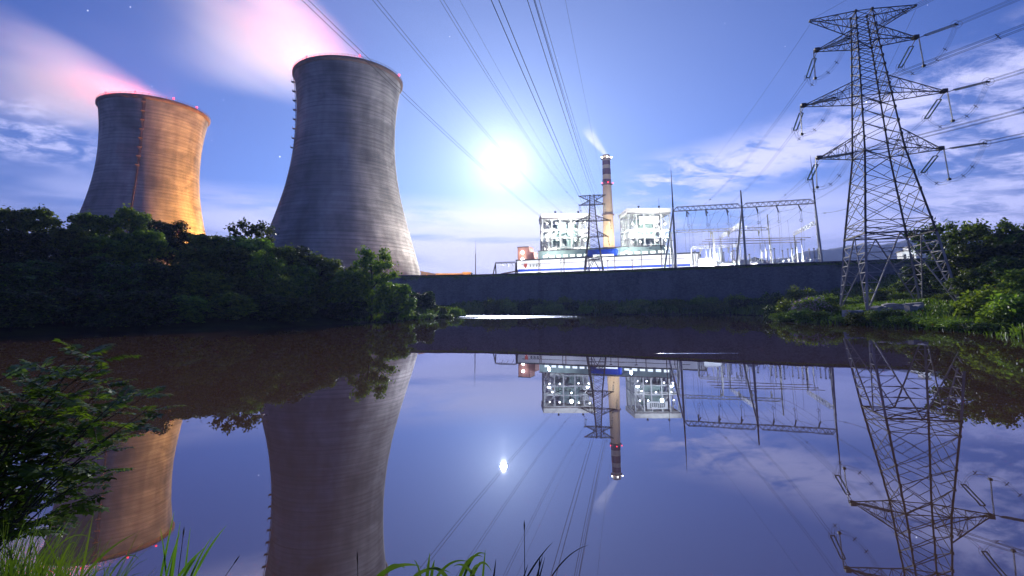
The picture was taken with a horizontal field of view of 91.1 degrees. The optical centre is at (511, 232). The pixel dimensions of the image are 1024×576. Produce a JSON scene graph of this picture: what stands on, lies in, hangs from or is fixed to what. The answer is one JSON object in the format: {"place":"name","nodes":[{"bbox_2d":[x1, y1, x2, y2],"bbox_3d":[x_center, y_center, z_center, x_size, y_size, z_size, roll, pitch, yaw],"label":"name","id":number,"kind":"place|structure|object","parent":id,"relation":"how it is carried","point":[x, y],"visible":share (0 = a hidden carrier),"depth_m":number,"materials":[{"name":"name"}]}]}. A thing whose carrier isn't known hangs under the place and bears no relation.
{"place":"outdoors","nodes":[
{"label":"outdoors","id":0,"kind":"place"},
{"bbox_2d":[0,315,1023,575],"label":"water","id":1,"kind":"structure","parent":0,"point":[680,445],"depth_m":8.63,"materials":[{"name":"liquid"}]},
{"bbox_2d":[0,264,1023,337],"bbox_3d":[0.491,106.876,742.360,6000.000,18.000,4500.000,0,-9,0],"label":"ground","id":2,"kind":"structure","parent":0,"point":[216,323],"depth_m":61.05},
{"bbox_2d":[0,205,35,234],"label":"tree","id":3,"kind":"object","parent":2,"relation":"on","point":[7,214],"visible":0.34,"depth_m":72.01,"materials":[{"name":"green plant"}]},
{"bbox_2d":[0,203,64,251],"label":"tree","id":4,"kind":"object","parent":2,"relation":"on","point":[46,221],"visible":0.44,"depth_m":73.42,"materials":[{"name":"green plant"}]},
{"bbox_2d":[0,227,66,263],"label":"tree","id":5,"kind":"object","parent":2,"relation":"on","point":[20,251],"visible":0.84,"depth_m":63.82,"materials":[{"name":"green plant"}]},
{"bbox_2d":[5,259,72,291],"bbox_3d":[-57.728,5.595,61.231,6.952,4.454,7.340,1,-9,-7],"label":"tree","id":6,"kind":"object","parent":2,"relation":"on","point":[46,272],"visible":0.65,"depth_m":60.31,"materials":[{"name":"green plant"}]},
{"bbox_2d":[40,226,100,263],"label":"tree","id":7,"kind":"object","parent":2,"relation":"on","point":[66,239],"visible":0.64,"depth_m":69.37,"materials":[{"name":"green plant"}]},
{"bbox_2d":[0,486,158,575],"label":"grass","id":8,"kind":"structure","parent":2,"relation":"on","point":[35,568],"depth_m":3.33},
{"bbox_2d":[64,209,117,253],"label":"tree","id":9,"kind":"object","parent":2,"relation":"on","point":[89,222],"visible":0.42,"depth_m":78.19,"materials":[{"name":"green plant"}]},
{"bbox_2d":[0,338,185,550],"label":"shrub","id":10,"kind":"object","parent":2,"relation":"on","point":[31,471],"visible":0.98,"depth_m":3.95,"materials":[{"name":"green plant"}]},
{"bbox_2d":[70,233,129,267],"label":"tree","id":11,"kind":"object","parent":2,"relation":"on","point":[105,245],"visible":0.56,"depth_m":71.88,"materials":[{"name":"green plant"}]},
{"bbox_2d":[97,203,153,260],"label":"tree","id":12,"kind":"object","parent":2,"relation":"on","point":[122,217],"visible":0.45,"depth_m":82.29,"materials":[{"name":"green plant"}]},
{"bbox_2d":[80,91,210,264],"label":"cooling tower","id":13,"kind":"structure","parent":2,"relation":"on","point":[149,152],"depth_m":357.65,"materials":[{"name":"concrete"}]},
{"bbox_2d":[111,227,179,269],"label":"tree","id":14,"kind":"object","parent":2,"relation":"on","point":[154,241],"visible":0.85,"depth_m":73.25,"materials":[{"name":"green plant"}]},
{"bbox_2d":[144,219,192,266],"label":"tree","id":15,"kind":"object","parent":2,"relation":"on","point":[178,236],"visible":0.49,"depth_m":81.73,"materials":[{"name":"green plant"}]},
{"bbox_2d":[156,294,213,324],"bbox_3d":[-38.535,9.235,59.324,6.137,3.942,5.834,-6,-10,34],"label":"tree","id":16,"kind":"object","parent":2,"relation":"on","point":[186,305],"visible":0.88,"depth_m":58.51,"materials":[{"name":"green plant"}]},
{"bbox_2d":[160,514,239,575],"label":"grass tuft","id":17,"kind":"object","parent":2,"relation":"on","point":[173,560],"visible":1,"depth_m":3.58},
{"bbox_2d":[177,234,231,272],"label":"tree","id":18,"kind":"object","parent":2,"relation":"on","point":[198,241],"visible":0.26,"depth_m":78.89,"materials":[{"name":"green plant"}]},
{"bbox_2d":[202,290,258,321],"bbox_3d":[-35.352,9.353,62.461,6.998,4.177,5.750,2,-9,-15],"label":"tree","id":19,"kind":"object","parent":2,"relation":"on","point":[235,301],"visible":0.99,"depth_m":62.03,"materials":[{"name":"green plant"}]},
{"bbox_2d":[213,234,276,278],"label":"tree","id":20,"kind":"object","parent":2,"relation":"on","point":[257,245],"visible":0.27,"depth_m":82.14,"materials":[{"name":"green plant"}]},
{"bbox_2d":[223,217,279,242],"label":"tree","id":21,"kind":"object","parent":2,"relation":"on","point":[256,230],"visible":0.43,"depth_m":89.76,"materials":[{"name":"green plant"}]},
{"bbox_2d":[243,249,286,294],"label":"tree","id":22,"kind":"object","parent":2,"relation":"on","point":[267,274],"visible":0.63,"depth_m":77.04,"materials":[{"name":"green plant"}]},
{"bbox_2d":[263,243,307,291],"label":"tree","id":23,"kind":"object","parent":2,"relation":"on","point":[289,254],"visible":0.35,"depth_m":83.76,"materials":[{"name":"green plant"}]},
{"bbox_2d":[256,245,323,275],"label":"tree","id":24,"kind":"object","parent":2,"relation":"on","point":[302,250],"visible":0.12,"depth_m":87.49,"materials":[{"name":"green plant"}]},
{"bbox_2d":[276,264,319,298],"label":"tree","id":25,"kind":"object","parent":2,"relation":"on","point":[305,274],"visible":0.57,"depth_m":80.49,"materials":[{"name":"green plant"}]},
{"bbox_2d":[302,251,343,297],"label":"tree","id":26,"kind":"object","parent":2,"relation":"on","point":[331,265],"visible":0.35,"depth_m":88.24,"materials":[{"name":"green plant"}]},
{"bbox_2d":[266,53,419,274],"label":"cooling tower","id":27,"kind":"structure","parent":2,"relation":"on","point":[340,198],"depth_m":311.90,"materials":[{"name":"concrete"}]},
{"bbox_2d":[319,266,372,319],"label":"tree","id":28,"kind":"object","parent":2,"relation":"on","point":[349,283],"visible":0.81,"depth_m":83.88,"materials":[{"name":"green plant"}]},
{"bbox_2d":[349,245,401,319],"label":"tree","id":29,"kind":"object","parent":2,"relation":"on","point":[375,266],"visible":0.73,"depth_m":90.56,"materials":[{"name":"green plant"}]},
{"bbox_2d":[380,281,416,318],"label":"tree","id":30,"kind":"object","parent":2,"relation":"on","point":[405,301],"visible":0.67,"depth_m":96.00,"materials":[{"name":"green plant"}]},
{"bbox_2d":[345,312,465,322],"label":"grass","id":31,"kind":"structure","parent":2,"relation":"on","point":[379,316],"depth_m":94.56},
{"bbox_2d":[410,292,434,311],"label":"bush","id":32,"kind":"object","parent":2,"relation":"on","point":[424,299],"visible":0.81,"depth_m":125.33,"materials":[{"name":"green plant"}]},
{"bbox_2d":[377,552,491,575],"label":"grass tuft","id":33,"kind":"object","parent":2,"relation":"on","point":[466,568],"visible":1,"depth_m":3.13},
{"bbox_2d":[357,521,584,575],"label":"grass tuft","id":34,"kind":"object","parent":2,"relation":"on","point":[524,560],"visible":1,"depth_m":3.40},
{"bbox_2d":[465,305,481,314],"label":"bush","id":35,"kind":"object","parent":2,"relation":"on","point":[473,311],"visible":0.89,"depth_m":172.69,"materials":[{"name":"green plant"}]},
{"bbox_2d":[481,297,505,312],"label":"bush","id":36,"kind":"object","parent":2,"relation":"on","point":[492,305],"visible":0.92,"depth_m":176.14,"materials":[{"name":"green plant"}]},
{"bbox_2d":[499,300,517,312],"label":"bush","id":37,"kind":"object","parent":2,"relation":"on","point":[509,307],"visible":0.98,"depth_m":174.24,"materials":[{"name":"green plant"}]},
{"bbox_2d":[517,302,532,312],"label":"bush","id":38,"kind":"object","parent":2,"relation":"on","point":[526,307],"visible":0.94,"depth_m":173.78,"materials":[{"name":"green plant"}]},
{"bbox_2d":[517,246,537,259],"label":"service block","id":39,"kind":"structure","parent":2,"relation":"on","point":[525,252],"depth_m":383.79,"materials":[{"name":"red brick"}]},
{"bbox_2d":[546,302,564,312],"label":"bush","id":40,"kind":"object","parent":2,"relation":"on","point":[552,307],"visible":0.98,"depth_m":170.77,"materials":[{"name":"green plant"}]},
{"bbox_2d":[539,211,590,250],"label":"boiler house","id":41,"kind":"structure","parent":2,"relation":"on","point":[553,237],"depth_m":416.26,"materials":[{"name":"metal"}]},
{"bbox_2d":[560,300,579,311],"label":"bush","id":42,"kind":"object","parent":2,"relation":"on","point":[573,305],"visible":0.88,"depth_m":170.47,"materials":[{"name":"green plant"}]},
{"bbox_2d":[574,194,611,270],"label":"lattice pylon","id":43,"kind":"object","parent":2,"relation":"on","point":[591,237],"visible":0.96,"depth_m":253.35,"materials":[{"name":"metal"}]},
{"bbox_2d":[302,0,568,234],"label":"conductor pair","id":44,"kind":"object","parent":43,"relation":"hanging from","point":[408,96],"visible":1,"depth_m":49.95},
{"bbox_2d":[374,0,563,213],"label":"conductor pair","id":45,"kind":"object","parent":43,"relation":"hanging from","point":[447,89],"visible":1,"depth_m":67.12},
{"bbox_2d":[491,0,606,236],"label":"conductor pair","id":46,"kind":"object","parent":43,"relation":"hanging from","point":[537,93],"visible":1,"depth_m":41.82},
{"bbox_2d":[527,0,606,219],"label":"conductor pair","id":47,"kind":"object","parent":43,"relation":"hanging from","point":[560,88],"visible":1,"depth_m":48.40},
{"bbox_2d":[535,0,602,200],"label":"conductor pair","id":48,"kind":"object","parent":43,"relation":"hanging from","point":[562,80],"visible":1,"depth_m":72.53},
{"bbox_2d":[538,243,664,258],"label":"bunker bay","id":49,"kind":"object","parent":2,"relation":"on","point":[631,250],"visible":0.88,"depth_m":383.34,"materials":[{"name":"metal"}]},
{"bbox_2d":[601,154,614,247],"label":"chimney","id":50,"kind":"object","parent":2,"relation":"on","point":[606,183],"visible":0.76,"depth_m":597.23,"materials":[{"name":"concrete"}]},
{"bbox_2d":[516,252,700,272],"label":"turbine hall","id":51,"kind":"structure","parent":2,"relation":"on","point":[623,262],"depth_m":353.09,"materials":[{"name":"metal"}]},
{"bbox_2d":[587,249,617,256],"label":"blue canopy","id":52,"kind":"object","parent":51,"relation":"on","point":[609,252],"visible":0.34,"depth_m":373.86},
{"bbox_2d":[616,305,640,313],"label":"bush","id":53,"kind":"object","parent":2,"relation":"on","point":[629,309],"visible":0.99,"depth_m":162.14,"materials":[{"name":"green plant"}]},
{"bbox_2d":[618,206,670,252],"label":"boiler house","id":54,"kind":"structure","parent":2,"relation":"on","point":[644,230],"depth_m":420.98,"materials":[{"name":"metal"}]},
{"bbox_2d":[373,258,929,304],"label":"retaining wall","id":55,"kind":"structure","parent":2,"relation":"on","point":[749,282],"depth_m":188.33,"materials":[{"name":"concrete"}]},
{"bbox_2d":[392,259,928,280],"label":"creeper","id":56,"kind":"object","parent":55,"relation":"attached to","point":[699,268],"visible":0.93,"depth_m":189.88,"materials":[{"name":"green plant"}]},
{"bbox_2d":[413,273,927,317],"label":"grass","id":57,"kind":"structure","parent":2,"relation":"on","point":[748,310],"depth_m":156.80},
{"bbox_2d":[661,298,684,305],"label":"bush","id":58,"kind":"object","parent":2,"relation":"on","point":[665,301],"visible":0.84,"depth_m":170.42,"materials":[{"name":"green plant"}]},
{"bbox_2d":[689,294,718,304],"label":"bush","id":59,"kind":"object","parent":2,"relation":"on","point":[700,300],"visible":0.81,"depth_m":164.84,"materials":[{"name":"green plant"}]},
{"bbox_2d":[696,254,713,265],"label":"switchgear","id":60,"kind":"object","parent":2,"relation":"on","point":[706,262],"visible":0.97,"depth_m":229.43,"materials":[{"name":"metal"}]},
{"bbox_2d":[700,300,727,310],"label":"bush","id":61,"kind":"object","parent":2,"relation":"on","point":[710,306],"visible":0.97,"depth_m":154.80,"materials":[{"name":"green plant"}]},
{"bbox_2d":[691,244,739,266],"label":"switchyard gantry","id":62,"kind":"object","parent":2,"relation":"on","point":[700,248],"visible":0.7,"depth_m":256.93,"materials":[{"name":"metal"}]},
{"bbox_2d":[670,214,772,266],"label":"switchyard gantry","id":63,"kind":"object","parent":2,"relation":"on","point":[672,253],"visible":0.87,"depth_m":230.81,"materials":[{"name":"metal"}]},
{"bbox_2d":[723,293,750,304],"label":"bush","id":64,"kind":"object","parent":2,"relation":"on","point":[740,297],"visible":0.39,"depth_m":159.63,"materials":[{"name":"green plant"}]},
{"bbox_2d":[727,298,751,309],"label":"bush","id":65,"kind":"object","parent":2,"relation":"on","point":[733,302],"visible":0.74,"depth_m":153.23,"materials":[{"name":"green plant"}]},
{"bbox_2d":[664,156,822,267],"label":"switchyard gantry","id":66,"kind":"object","parent":2,"relation":"on","point":[820,254],"visible":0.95,"depth_m":202.30,"materials":[{"name":"metal"}]},
{"bbox_2d":[702,239,804,262],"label":"busbar","id":67,"kind":"object","parent":2,"relation":"on","point":[755,240],"visible":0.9,"depth_m":221.70,"materials":[{"name":"metal"}]},
{"bbox_2d":[705,237,810,261],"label":"busbar","id":68,"kind":"object","parent":2,"relation":"on","point":[769,243],"visible":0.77,"depth_m":217.77,"materials":[{"name":"metal"}]},
{"bbox_2d":[748,297,771,306],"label":"bush","id":69,"kind":"object","parent":2,"relation":"on","point":[755,301],"visible":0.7,"depth_m":146.93,"materials":[{"name":"green plant"}]},
{"bbox_2d":[761,305,781,319],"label":"bush","id":70,"kind":"object","parent":2,"relation":"on","point":[767,310],"visible":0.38,"depth_m":92.81,"materials":[{"name":"green plant"}]},
{"bbox_2d":[759,291,787,304],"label":"bush","id":71,"kind":"object","parent":2,"relation":"on","point":[772,298],"visible":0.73,"depth_m":146.08,"materials":[{"name":"green plant"}]},
{"bbox_2d":[768,311,791,320],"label":"bush","id":72,"kind":"object","parent":2,"relation":"on","point":[778,316],"visible":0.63,"depth_m":82.27,"materials":[{"name":"green plant"}]},
{"bbox_2d":[775,296,799,312],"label":"bush","id":73,"kind":"object","parent":2,"relation":"on","point":[785,305],"visible":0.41,"depth_m":88.82,"materials":[{"name":"green plant"}]},
{"bbox_2d":[782,307,811,319],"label":"bush","id":74,"kind":"object","parent":2,"relation":"on","point":[795,314],"visible":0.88,"depth_m":77.39,"materials":[{"name":"green plant"}]},
{"bbox_2d":[784,284,817,301],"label":"bush","id":75,"kind":"object","parent":2,"relation":"on","point":[794,294],"visible":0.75,"depth_m":139.66,"materials":[{"name":"green plant"}]},
{"bbox_2d":[788,296,833,311],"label":"bush","id":76,"kind":"object","parent":2,"relation":"on","point":[813,304],"visible":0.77,"depth_m":80.41,"materials":[{"name":"green plant"}]},
{"bbox_2d":[806,310,835,317],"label":"bush","id":77,"kind":"object","parent":2,"relation":"on","point":[820,313],"visible":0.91,"depth_m":74.28,"materials":[{"name":"green plant"}]},
{"bbox_2d":[808,291,844,305],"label":"bush","id":78,"kind":"object","parent":2,"relation":"on","point":[830,298],"visible":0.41,"depth_m":94.22,"materials":[{"name":"green plant"}]},
{"bbox_2d":[819,302,846,311],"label":"bush","id":79,"kind":"object","parent":2,"relation":"on","point":[837,307],"visible":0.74,"depth_m":78.24,"materials":[{"name":"green plant"}]},
{"bbox_2d":[843,310,872,324],"bbox_3d":[45.074,11.026,64.746,4.182,2.069,4.256,-6,-10,32],"label":"bush","id":80,"kind":"object","parent":2,"relation":"on","point":[851,317],"visible":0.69,"depth_m":64.54,"materials":[{"name":"green plant"}]},
{"bbox_2d":[864,286,894,301],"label":"bush","id":81,"kind":"object","parent":2,"relation":"on","point":[881,294],"visible":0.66,"depth_m":102.30,"materials":[{"name":"green plant"}]},
{"bbox_2d":[862,307,903,321],"bbox_3d":[45.221,9.976,61.225,4.013,2.026,3.836,-5,-10,29],"label":"bush","id":82,"kind":"object","parent":2,"relation":"on","point":[875,315],"visible":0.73,"depth_m":60.81,"materials":[{"name":"green plant"}]},
{"bbox_2d":[792,4,994,310],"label":"lattice pylon","id":83,"kind":"object","parent":2,"relation":"on","point":[906,232],"visible":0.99,"depth_m":79.10,"materials":[{"name":"metal"}]},
{"bbox_2d":[848,0,932,39],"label":"conductor bundle","id":84,"kind":"object","parent":83,"relation":"attached to","point":[891,18],"visible":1,"depth_m":71.64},
{"bbox_2d":[834,24,1023,98],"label":"conductor bundle","id":85,"kind":"object","parent":83,"relation":"attached to","point":[936,58],"visible":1,"depth_m":63.19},
{"bbox_2d":[851,107,1023,154],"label":"conductor bundle","id":86,"kind":"object","parent":83,"relation":"attached to","point":[939,130],"visible":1,"depth_m":64.34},
{"bbox_2d":[886,291,916,300],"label":"bush","id":87,"kind":"object","parent":2,"relation":"on","point":[896,295],"visible":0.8,"depth_m":90.55,"materials":[{"name":"green plant"}]},
{"bbox_2d":[881,302,923,310],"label":"concrete rubble","id":88,"kind":"object","parent":2,"relation":"on","point":[893,306],"visible":0.44,"depth_m":69.02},
{"bbox_2d":[886,314,919,324],"bbox_3d":[44.327,9.822,56.334,3.482,1.265,3.422,-1,-9,6],"label":"bush","id":89,"kind":"object","parent":2,"relation":"on","point":[904,320],"visible":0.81,"depth_m":55.94,"materials":[{"name":"green plant"}]},
{"bbox_2d":[790,295,1023,338],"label":"grass","id":90,"kind":"structure","parent":2,"relation":"on","point":[936,307],"depth_m":60.98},
{"bbox_2d":[887,277,927,295],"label":"tree","id":91,"kind":"object","parent":2,"relation":"on","point":[902,287],"visible":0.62,"depth_m":98.42,"materials":[{"name":"green plant"}]},
{"bbox_2d":[899,263,942,295],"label":"tree","id":92,"kind":"object","parent":2,"relation":"on","point":[908,273],"visible":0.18,"depth_m":102.68,"materials":[{"name":"green plant"}]},
{"bbox_2d":[900,217,968,292],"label":"tree","id":93,"kind":"object","parent":2,"relation":"on","point":[929,236],"visible":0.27,"depth_m":91.09,"materials":[{"name":"green plant"}]},
{"bbox_2d":[918,318,962,327],"bbox_3d":[42.666,9.063,50.043,3.675,1.006,3.612,-4,-9,24],"label":"bush","id":94,"kind":"object","parent":2,"relation":"on","point":[931,323],"visible":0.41,"depth_m":50.15,"materials":[{"name":"green plant"}]},
{"bbox_2d":[918,251,963,292],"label":"tree","id":95,"kind":"object","parent":2,"relation":"on","point":[932,265],"visible":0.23,"depth_m":86.39,"materials":[{"name":"green plant"}]},
{"bbox_2d":[934,319,966,328],"bbox_3d":[42.127,8.807,47.875,3.232,1.006,3.288,-2,-9,9],"label":"bush","id":96,"kind":"object","parent":2,"relation":"on","point":[949,324],"visible":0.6,"depth_m":47.44,"materials":[{"name":"green plant"}]},
{"bbox_2d":[941,267,994,299],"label":"tree","id":97,"kind":"object","parent":2,"relation":"on","point":[969,274],"visible":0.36,"depth_m":65.89,"materials":[{"name":"green plant"}]},
{"bbox_2d":[955,321,989,331],"bbox_3d":[41.221,8.296,44.054,3.451,1.007,3.456,-3,-9,19],"label":"bush","id":98,"kind":"object","parent":2,"relation":"on","point":[965,324],"visible":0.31,"depth_m":44.65,"materials":[{"name":"green plant"}]},
{"bbox_2d":[932,222,1019,268],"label":"tree","id":99,"kind":"object","parent":2,"relation":"on","point":[953,239],"visible":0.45,"depth_m":77.42,"materials":[{"name":"green plant"}]},
{"bbox_2d":[943,241,1023,278],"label":"tree","id":100,"kind":"object","parent":2,"relation":"on","point":[976,255],"visible":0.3,"depth_m":69.55,"materials":[{"name":"green plant"}]},
{"bbox_2d":[951,280,1019,317],"bbox_3d":[47.020,6.588,49.464,5.928,3.781,6.202,-6,-10,34],"label":"bush","id":101,"kind":"object","parent":2,"relation":"on","point":[971,302],"visible":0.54,"depth_m":49.01,"materials":[{"name":"green plant"}]},
{"bbox_2d":[968,321,1015,330],"bbox_3d":[40.138,7.894,41.697,3.110,0.959,3.106,-3,-9,20],"label":"bush","id":102,"kind":"object","parent":2,"relation":"on","point":[991,326],"visible":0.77,"depth_m":41.58,"materials":[{"name":"green plant"}]},
{"bbox_2d":[961,217,1023,247],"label":"tree","id":103,"kind":"object","parent":2,"relation":"on","point":[999,225],"visible":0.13,"depth_m":79.99,"materials":[{"name":"green plant"}]},
{"bbox_2d":[967,254,1023,290],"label":"tree","id":104,"kind":"object","parent":2,"relation":"on","point":[995,268],"visible":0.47,"depth_m":59.65,"materials":[{"name":"green plant"}]},
{"bbox_2d":[974,303,1023,322],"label":"bush","id":105,"kind":"object","parent":2,"relation":"on","point":[981,315],"visible":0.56,"depth_m":43.07,"materials":[{"name":"green plant"}]},
{"bbox_2d":[984,290,1023,322],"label":"bush","id":106,"kind":"object","parent":2,"relation":"on","point":[1008,303],"visible":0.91,"depth_m":42.05,"materials":[{"name":"green plant"}]},
{"bbox_2d":[995,268,1023,294],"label":"tree","id":107,"kind":"object","parent":2,"relation":"on","point":[1016,279],"visible":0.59,"depth_m":52.38,"materials":[{"name":"green plant"}]},
{"bbox_2d":[995,232,1023,258],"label":"tree","id":108,"kind":"object","parent":2,"relation":"on","point":[1011,238],"visible":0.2,"depth_m":72.38,"materials":[{"name":"green plant"}]},
{"bbox_2d":[0,0,1023,274],"label":"sky","id":109,"kind":"structure","parent":0,"point":[667,85],"materials":[{"name":"blue"}]},
{"bbox_2d":[769,240,981,262],"bbox_3d":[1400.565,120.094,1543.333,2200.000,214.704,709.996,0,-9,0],"label":"hills","id":110,"kind":"structure","parent":0,"point":[834,254],"depth_m":1468.69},
{"bbox_2d":[896,246,915,258],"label":"white building","id":111,"kind":"structure","parent":0,"point":[905,252],"depth_m":231.43,"materials":[{"name":"metal"}]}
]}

